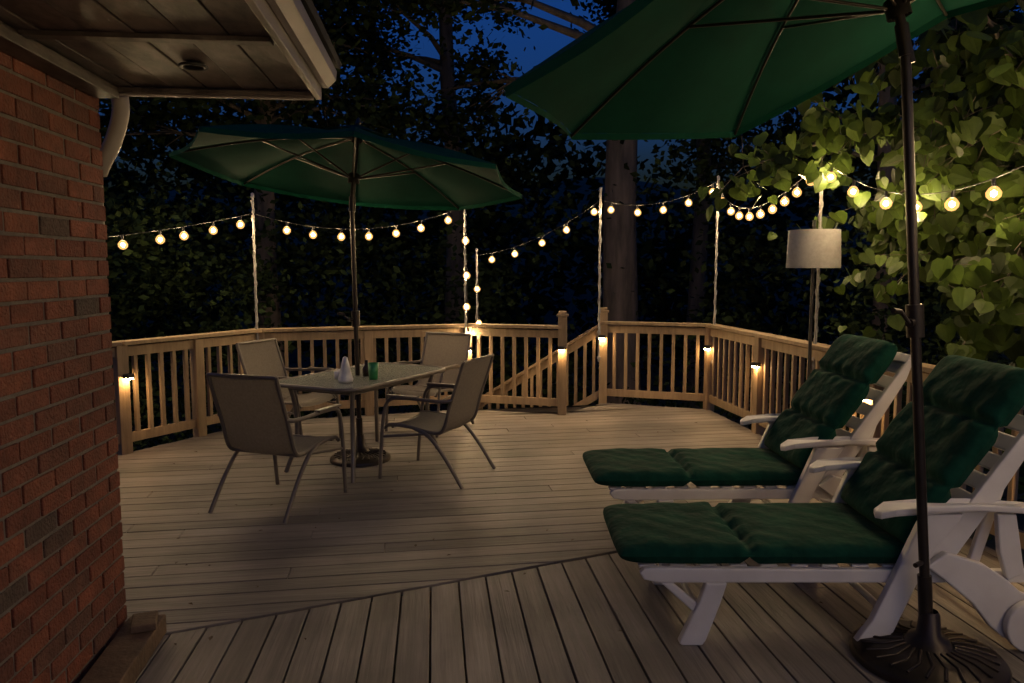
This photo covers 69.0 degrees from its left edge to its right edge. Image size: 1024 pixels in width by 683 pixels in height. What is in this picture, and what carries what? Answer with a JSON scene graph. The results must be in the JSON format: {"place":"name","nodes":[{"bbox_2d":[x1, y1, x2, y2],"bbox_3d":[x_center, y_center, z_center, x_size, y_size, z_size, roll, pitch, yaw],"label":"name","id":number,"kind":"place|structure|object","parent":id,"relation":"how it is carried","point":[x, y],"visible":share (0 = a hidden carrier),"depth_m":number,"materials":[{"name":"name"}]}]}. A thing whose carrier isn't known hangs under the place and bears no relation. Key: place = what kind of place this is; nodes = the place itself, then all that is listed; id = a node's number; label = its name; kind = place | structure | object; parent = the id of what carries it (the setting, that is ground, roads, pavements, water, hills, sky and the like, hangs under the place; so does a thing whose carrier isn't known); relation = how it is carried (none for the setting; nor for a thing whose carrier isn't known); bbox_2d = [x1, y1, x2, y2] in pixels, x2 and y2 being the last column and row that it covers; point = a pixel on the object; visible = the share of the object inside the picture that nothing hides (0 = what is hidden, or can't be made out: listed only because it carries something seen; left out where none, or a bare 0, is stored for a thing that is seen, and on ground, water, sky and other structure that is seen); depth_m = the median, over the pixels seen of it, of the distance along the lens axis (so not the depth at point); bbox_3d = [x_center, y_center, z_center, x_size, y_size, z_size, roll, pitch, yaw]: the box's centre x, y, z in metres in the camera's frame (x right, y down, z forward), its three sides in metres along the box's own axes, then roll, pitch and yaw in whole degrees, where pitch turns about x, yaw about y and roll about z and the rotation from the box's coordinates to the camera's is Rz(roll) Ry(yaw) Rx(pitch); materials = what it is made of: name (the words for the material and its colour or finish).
{"place":"outdoors","nodes":[
{"label":"outdoors","id":0,"kind":"place"},
{"bbox_2d":[151,420,903,644],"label":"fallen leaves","id":1,"kind":"object","parent":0,"point":[211,637],"visible":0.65,"depth_m":4.11,"materials":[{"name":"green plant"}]},
{"bbox_2d":[99,0,1023,198],"label":"sky","id":2,"kind":"structure","parent":0,"point":[547,42],"materials":[{"name":"blue"}]},
{"bbox_2d":[108,177,1023,563],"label":"ground","id":3,"kind":"structure","parent":0,"point":[584,189],"depth_m":32.62,"materials":[{"name":"soil"}]},
{"bbox_2d":[98,97,255,190],"bbox_3d":[-8.725,-4.773,12.719,8.737,13.814,9.484,0,6,0],"label":"oak tree","id":4,"kind":"object","parent":3,"relation":"on","point":[143,141],"visible":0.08,"depth_m":12.82,"materials":[{"name":"green plant"}]},
{"bbox_2d":[98,0,461,364],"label":"oak tree","id":5,"kind":"object","parent":3,"relation":"on","point":[369,113],"visible":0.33,"depth_m":12.47,"materials":[{"name":"green plant"}]},
{"bbox_2d":[298,0,575,409],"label":"oak tree","id":6,"kind":"object","parent":3,"relation":"on","point":[443,64],"visible":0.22,"depth_m":16.23,"materials":[{"name":"green plant"}]},
{"bbox_2d":[333,0,641,404],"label":"oak tree","id":7,"kind":"object","parent":3,"relation":"on","point":[620,297],"visible":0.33,"depth_m":13.26,"materials":[{"name":"brown plant"}]},
{"bbox_2d":[99,22,1015,398],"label":"distant trees","id":8,"kind":"object","parent":3,"relation":"on","point":[587,252],"visible":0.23,"depth_m":21.17,"materials":[{"name":"green plant"}]},
{"bbox_2d":[103,158,1023,539],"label":"shrub","id":9,"kind":"object","parent":3,"relation":"on","point":[149,280],"visible":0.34,"depth_m":10.12,"materials":[{"name":"green plant"}]},
{"bbox_2d":[104,62,1023,450],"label":"shrub thicket","id":10,"kind":"object","parent":3,"relation":"on","point":[726,316],"visible":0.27,"depth_m":12.63,"materials":[{"name":"green plant"}]},
{"bbox_2d":[117,403,1023,682],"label":"deck","id":11,"kind":"structure","parent":3,"relation":"on","point":[355,585],"depth_m":3.87,"materials":[{"name":"brown wood"}]},
{"bbox_2d":[0,56,124,682],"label":"mortar","id":12,"kind":"object","parent":11,"relation":"on","point":[28,324],"depth_m":2.66,"materials":[{"name":"concrete"}]},
{"bbox_2d":[0,51,126,682],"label":"brickwork","id":13,"kind":"object","parent":11,"relation":"on","point":[23,609],"visible":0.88,"depth_m":2.66,"materials":[{"name":"brick"}]},
{"bbox_2d":[100,96,129,604],"bbox_3d":[-1.699,0.074,3.214,0.196,2.221,0.072,-1,6,-6],"label":"downspout","id":14,"kind":"object","parent":13,"relation":"attached to","point":[115,133],"visible":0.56,"depth_m":3.10,"materials":[{"name":"paint"}]},
{"bbox_2d":[0,0,336,100],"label":"eave","id":15,"kind":"object","parent":13,"relation":"on","point":[241,49],"visible":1,"depth_m":2.45,"materials":[{"name":"paint"}]},
{"bbox_2d":[301,0,341,68],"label":"roof","id":16,"kind":"structure","parent":15,"relation":"on","point":[314,16],"depth_m":2.66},
{"bbox_2d":[79,610,166,682],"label":"timber block","id":17,"kind":"structure","parent":11,"relation":"on","point":[127,653],"depth_m":2.98,"materials":[{"name":"brown wood"}]},
{"bbox_2d":[123,373,134,379],"bbox_3d":[-3.286,0.301,6.387,0.052,0.048,0.075,2,6,17],"label":"post light","id":18,"kind":"object","parent":11,"relation":"attached to","point":[129,376],"visible":1,"depth_m":6.36,"materials":[{"name":"black plastic"}]},
{"bbox_2d":[206,372,347,523],"bbox_3d":[-1.588,0.643,5.068,0.667,0.941,0.734,2,6,20],"label":"patio chair","id":19,"kind":"object","parent":11,"relation":"on","point":[252,414],"visible":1,"depth_m":4.82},
{"bbox_2d":[235,338,339,437],"bbox_3d":[-2.049,0.468,6.848,0.734,0.941,0.667,2,6,21],"label":"patio chair","id":20,"kind":"object","parent":11,"relation":"on","point":[261,357],"visible":0.55,"depth_m":6.94,"materials":[{"name":"beige fabric"}]},
{"bbox_2d":[169,117,521,466],"bbox_3d":[-1.271,-0.404,6.089,2.559,2.804,2.578,-4,7,-34],"label":"patio umbrella","id":21,"kind":"object","parent":11,"relation":"on","point":[354,166],"visible":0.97,"depth_m":6.23,"materials":[{"name":"fabric"}]},
{"bbox_2d":[279,362,445,482],"bbox_3d":[-1.220,0.633,6.212,0.852,0.734,1.432,3,6,26],"label":"patio table","id":22,"kind":"object","parent":11,"relation":"on","point":[391,374],"visible":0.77,"depth_m":5.87,"materials":[{"name":"beige glass"}]},
{"bbox_2d":[334,369,339,378],"bbox_3d":[-1.370,0.258,5.954,0.104,0.075,0.104,0,6,0],"label":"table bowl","id":23,"kind":"object","parent":22,"relation":"on","point":[336,374],"visible":0.32,"depth_m":5.91,"materials":[{"name":"white ceramic"}]},
{"bbox_2d":[338,356,352,382],"bbox_3d":[-1.290,0.213,5.769,0.120,0.200,0.120,0,6,0],"label":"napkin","id":24,"kind":"object","parent":22,"relation":"on","point":[345,375],"visible":1,"depth_m":5.74,"materials":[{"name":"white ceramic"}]},
{"bbox_2d":[362,360,368,375],"bbox_3d":[-1.190,0.216,6.091,0.070,0.130,0.069,0,6,0],"label":"glass bottle","id":25,"kind":"object","parent":22,"relation":"on","point":[365,371],"visible":0.88,"depth_m":6.07,"materials":[{"name":"brown glass"}]},
{"bbox_2d":[368,362,377,379],"bbox_3d":[-1.100,0.234,5.912,0.084,0.130,0.083,0,6,0],"label":"plastic cup","id":26,"kind":"object","parent":22,"relation":"on","point":[373,370],"visible":1,"depth_m":5.88,"materials":[{"name":"green plastic"}]},
{"bbox_2d":[385,332,474,437],"bbox_3d":[-0.816,0.406,7.473,0.667,0.941,0.734,3,6,26],"label":"patio chair","id":27,"kind":"object","parent":11,"relation":"on","point":[449,351],"visible":0.6,"depth_m":7.66,"materials":[{"name":"beige fabric"}]},
{"bbox_2d":[378,354,495,488],"bbox_3d":[-0.571,0.573,5.784,0.734,0.941,0.667,2,6,22],"label":"patio chair","id":28,"kind":"object","parent":11,"relation":"on","point":[468,386],"visible":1,"depth_m":5.63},
{"bbox_2d":[479,322,602,408],"bbox_3d":[-0.147,1.134,9.291,2.597,2.821,0.152,2,6,16],"label":"stair railing","id":29,"kind":"object","parent":11,"relation":"attached to","point":[583,339],"visible":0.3,"depth_m":8.95,"materials":[{"name":"brown wood"}]},
{"bbox_2d":[558,346,564,350],"bbox_3d":[0.535,0.077,8.050,0.075,0.048,0.052,1,6,11],"label":"post light","id":30,"kind":"object","parent":11,"relation":"attached to","point":[561,348],"visible":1,"depth_m":8.03,"materials":[{"name":"black plastic"}]},
{"bbox_2d":[107,159,1023,331],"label":"string lights","id":31,"kind":"object","parent":11,"relation":"attached to","point":[993,192],"visible":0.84,"depth_m":7.39},
{"bbox_2d":[111,307,1023,548],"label":"deck railing","id":32,"kind":"object","parent":11,"relation":"on","point":[763,344],"visible":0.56,"depth_m":7.74,"materials":[{"name":"brown wood"}]},
{"bbox_2d":[250,192,258,339],"bbox_3d":[-2.619,-0.579,7.610,0.041,1.860,0.050,0,6,0],"label":"string light pole","id":33,"kind":"object","parent":32,"relation":"attached to","point":[254,263],"visible":0.86,"depth_m":7.58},
{"bbox_2d":[463,210,466,332],"bbox_3d":[-0.520,-0.467,8.304,0.041,2.100,0.050,0,6,0],"label":"string light pole","id":34,"kind":"object","parent":32,"relation":"attached to","point":[464,272],"visible":0.62,"depth_m":8.27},
{"bbox_2d":[475,248,478,357],"bbox_3d":[-0.440,0.600,9.454,0.041,3.550,0.050,0,6,0],"label":"string light pole","id":35,"kind":"object","parent":32,"relation":"attached to","point":[476,260],"visible":0.35,"depth_m":9.33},
{"bbox_2d":[597,187,601,361],"bbox_3d":[1.020,-0.770,8.676,0.041,2.030,0.050,0,6,0],"label":"string light pole","id":36,"kind":"object","parent":32,"relation":"attached to","point":[599,268],"visible":1,"depth_m":8.66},
{"bbox_2d":[711,175,719,362],"bbox_3d":[2.260,-0.769,8.260,0.041,2.110,0.050,0,6,0],"label":"string light pole","id":37,"kind":"object","parent":32,"relation":"attached to","point":[715,262],"visible":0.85,"depth_m":8.24,"materials":[{"name":"grey metal"}]},
{"bbox_2d":[811,155,824,369],"bbox_3d":[2.517,-0.519,6.129,0.041,2.030,0.050,0,6,0],"label":"string light pole","id":38,"kind":"object","parent":32,"relation":"attached to","point":[817,303],"visible":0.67,"depth_m":6.13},
{"bbox_2d":[703,345,711,349],"bbox_3d":[2.194,0.066,8.364,0.075,0.048,0.052,4,7,36],"label":"post light","id":39,"kind":"object","parent":11,"relation":"attached to","point":[707,347],"visible":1,"depth_m":8.34,"materials":[{"name":"black plastic"}]},
{"bbox_2d":[582,334,910,503],"bbox_3d":[1.383,0.563,4.584,1.848,1.180,0.832,0,6,-2],"label":"chaise lounge","id":40,"kind":"object","parent":11,"relation":"on","point":[806,430],"visible":0.94,"depth_m":4.32,"materials":[{"name":"green fabric"}]},
{"bbox_2d":[750,362,760,367],"bbox_3d":[2.339,0.225,7.159,0.052,0.048,0.075,-4,7,-37],"label":"post light","id":41,"kind":"object","parent":11,"relation":"attached to","point":[755,364],"visible":1,"depth_m":7.14,"materials":[{"name":"black plastic"}]},
{"bbox_2d":[504,0,1011,682],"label":"patio umbrella","id":42,"kind":"object","parent":11,"relation":"on","point":[676,68],"visible":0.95,"depth_m":3.44,"materials":[{"name":"fabric"}]},
{"bbox_2d":[603,355,1023,651],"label":"chaise lounge","id":43,"kind":"object","parent":11,"relation":"on","point":[862,519],"visible":0.95,"depth_m":3.17,"materials":[{"name":"green fabric"}]},
{"bbox_2d":[786,220,840,378],"bbox_3d":[2.404,0.020,6.011,0.410,1.980,0.410,0,6,0],"label":"floor lamp","id":44,"kind":"object","parent":11,"relation":"on","point":[813,248],"visible":0.81,"depth_m":5.78,"materials":[{"name":"white fabric"}]},
{"bbox_2d":[570,0,996,408],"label":"oak tree","id":45,"kind":"object","parent":3,"relation":"on","point":[699,278],"visible":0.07,"depth_m":16.83,"materials":[{"name":"green plant"}]},
{"bbox_2d":[691,2,1021,342],"bbox_3d":[6.421,-4.747,12.451,9.035,13.815,8.834,0,6,0],"label":"oak tree","id":46,"kind":"object","parent":3,"relation":"on","point":[883,96],"visible":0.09,"depth_m":13.11,"materials":[{"name":"green plant"}]},
{"bbox_2d":[698,0,1023,500],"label":"redbud tree","id":47,"kind":"object","parent":3,"relation":"on","point":[971,248],"visible":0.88,"depth_m":5.00,"materials":[{"name":"green plant"}]},
{"bbox_2d":[861,58,1022,196],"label":"oak tree","id":48,"kind":"object","parent":3,"relation":"on","point":[954,95],"visible":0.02,"depth_m":12.78,"materials":[{"name":"green plant"}]}
]}

